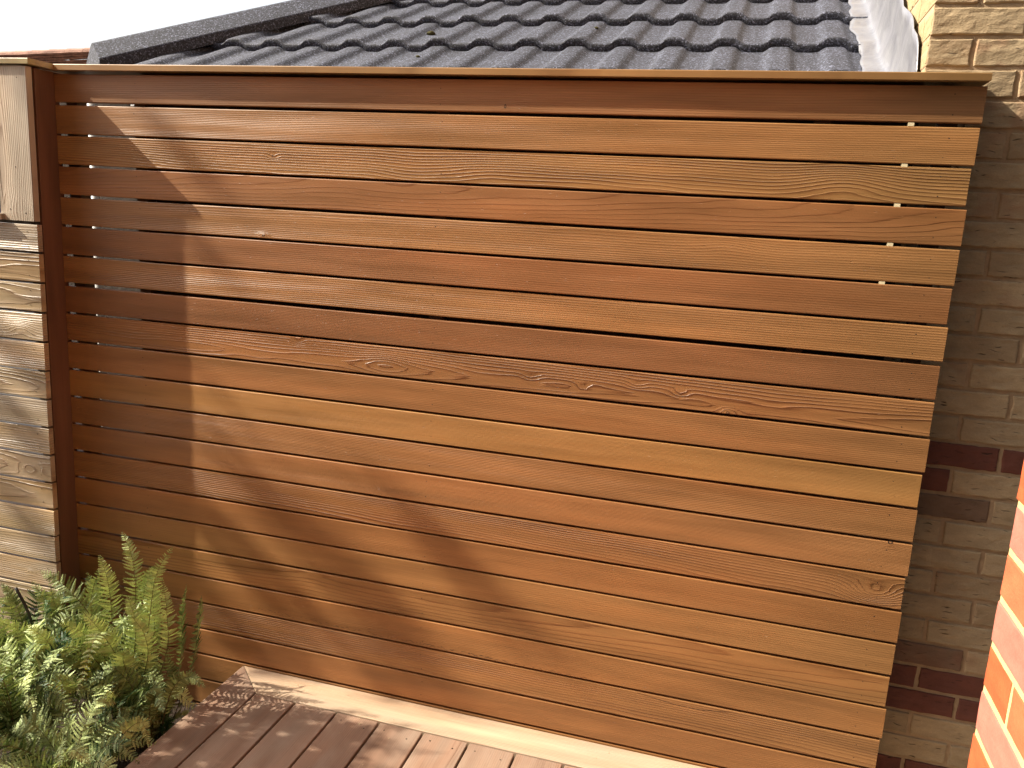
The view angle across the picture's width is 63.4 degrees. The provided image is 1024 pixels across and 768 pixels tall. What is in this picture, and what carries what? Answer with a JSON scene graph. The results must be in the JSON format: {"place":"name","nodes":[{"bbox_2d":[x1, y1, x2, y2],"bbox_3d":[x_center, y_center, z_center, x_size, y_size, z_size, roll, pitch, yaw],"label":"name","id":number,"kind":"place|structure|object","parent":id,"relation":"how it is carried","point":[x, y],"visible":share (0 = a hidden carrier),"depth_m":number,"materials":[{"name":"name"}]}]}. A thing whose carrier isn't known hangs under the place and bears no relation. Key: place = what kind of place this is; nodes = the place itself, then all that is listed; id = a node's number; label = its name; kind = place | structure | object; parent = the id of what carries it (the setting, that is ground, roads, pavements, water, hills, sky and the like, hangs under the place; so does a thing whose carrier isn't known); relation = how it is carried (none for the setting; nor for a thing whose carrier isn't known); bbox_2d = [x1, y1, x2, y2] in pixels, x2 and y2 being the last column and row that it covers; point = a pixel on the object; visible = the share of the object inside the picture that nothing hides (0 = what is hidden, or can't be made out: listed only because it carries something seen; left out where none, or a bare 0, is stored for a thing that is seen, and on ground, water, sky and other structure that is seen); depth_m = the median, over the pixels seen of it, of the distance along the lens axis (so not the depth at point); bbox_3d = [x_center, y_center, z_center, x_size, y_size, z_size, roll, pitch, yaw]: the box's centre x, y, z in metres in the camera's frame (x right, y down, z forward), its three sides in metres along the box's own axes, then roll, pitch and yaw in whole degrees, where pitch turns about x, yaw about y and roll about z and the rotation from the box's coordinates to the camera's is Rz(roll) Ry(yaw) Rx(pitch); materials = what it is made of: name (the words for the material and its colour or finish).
{"place":"outdoors","nodes":[
{"label":"outdoors","id":0,"kind":"place"},
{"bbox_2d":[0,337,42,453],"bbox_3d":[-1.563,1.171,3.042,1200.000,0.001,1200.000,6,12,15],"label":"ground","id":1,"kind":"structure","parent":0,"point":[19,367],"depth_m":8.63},
{"bbox_2d":[0,58,64,691],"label":"slatted fence","id":2,"kind":"object","parent":1,"relation":"on","point":[29,538],"visible":0.77,"depth_m":2.71,"materials":[{"name":"brown wood"}]},
{"bbox_2d":[0,681,196,767],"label":"soil","id":3,"kind":"structure","parent":1,"relation":"on","point":[124,763],"depth_m":2.73,"materials":[{"name":"brown soil"}]},
{"bbox_2d":[14,587,33,628],"bbox_3d":[-1.559,0.891,2.671,0.071,0.496,0.009,6,12,15],"label":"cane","id":4,"kind":"object","parent":3,"relation":"on","point":[24,605],"visible":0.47,"depth_m":2.63,"materials":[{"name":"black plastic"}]},
{"bbox_2d":[0,581,81,726],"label":"fern","id":5,"kind":"object","parent":3,"relation":"on","point":[17,628],"visible":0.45,"depth_m":2.64,"materials":[{"name":"green plant"}]},
{"bbox_2d":[0,619,129,766],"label":"fern","id":6,"kind":"object","parent":3,"relation":"on","point":[46,688],"visible":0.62,"depth_m":2.44,"materials":[{"name":"green plant"}]},
{"bbox_2d":[0,686,161,767],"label":"fern","id":7,"kind":"object","parent":3,"relation":"on","point":[84,753],"visible":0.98,"depth_m":2.30,"materials":[{"name":"green plant"}]},
{"bbox_2d":[18,532,177,744],"bbox_3d":[-1.290,0.815,2.520,0.528,0.676,0.480,0,12,-15],"label":"fern","id":8,"kind":"object","parent":3,"relation":"on","point":[102,643],"visible":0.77,"depth_m":2.59,"materials":[{"name":"green plant"}]},
{"bbox_2d":[65,584,205,754],"bbox_3d":[-1.162,0.891,2.531,0.388,0.537,0.492,-6,15,-37],"label":"fern","id":9,"kind":"object","parent":3,"relation":"on","point":[157,707],"visible":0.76,"depth_m":2.53,"materials":[{"name":"green plant"}]},
{"bbox_2d":[125,666,704,767],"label":"deck","id":10,"kind":"structure","parent":1,"relation":"on","point":[228,723],"depth_m":2.47,"materials":[{"name":"brown wood"}]},
{"bbox_2d":[60,0,918,459],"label":"house extension","id":11,"kind":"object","parent":1,"relation":"on","point":[764,34],"visible":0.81,"depth_m":3.22,"materials":[{"name":"tile"}]},
{"bbox_2d":[31,64,992,767],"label":"slatted fence","id":12,"kind":"object","parent":1,"relation":"on","point":[545,400],"visible":0.89,"depth_m":2.38,"materials":[{"name":"brown wood"}]},
{"bbox_2d":[849,0,1023,767],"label":"brick house","id":13,"kind":"structure","parent":1,"relation":"on","point":[967,505],"depth_m":2.15,"materials":[{"name":"beige brick"}]},
{"bbox_2d":[967,462,1023,767],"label":"brick wall","id":14,"kind":"structure","parent":1,"relation":"on","point":[998,739],"depth_m":1.14,"materials":[{"name":"brick"}]},
{"bbox_2d":[0,48,89,312],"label":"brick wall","id":15,"kind":"structure","parent":0,"point":[66,56],"depth_m":12.61,"materials":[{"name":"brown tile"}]},
{"bbox_2d":[0,0,288,59],"label":"sky","id":16,"kind":"structure","parent":0,"point":[25,25],"materials":[{"name":"white"}]},
{"bbox_2d":[427,31,434,34],"bbox_3d":[-0.329,-1.431,3.384,0.036,0.021,0.033,6,12,15],"label":"moss clump","id":17,"kind":"object","parent":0,"point":[430,32],"visible":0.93,"depth_m":3.37,"materials":[{"name":"plant"}]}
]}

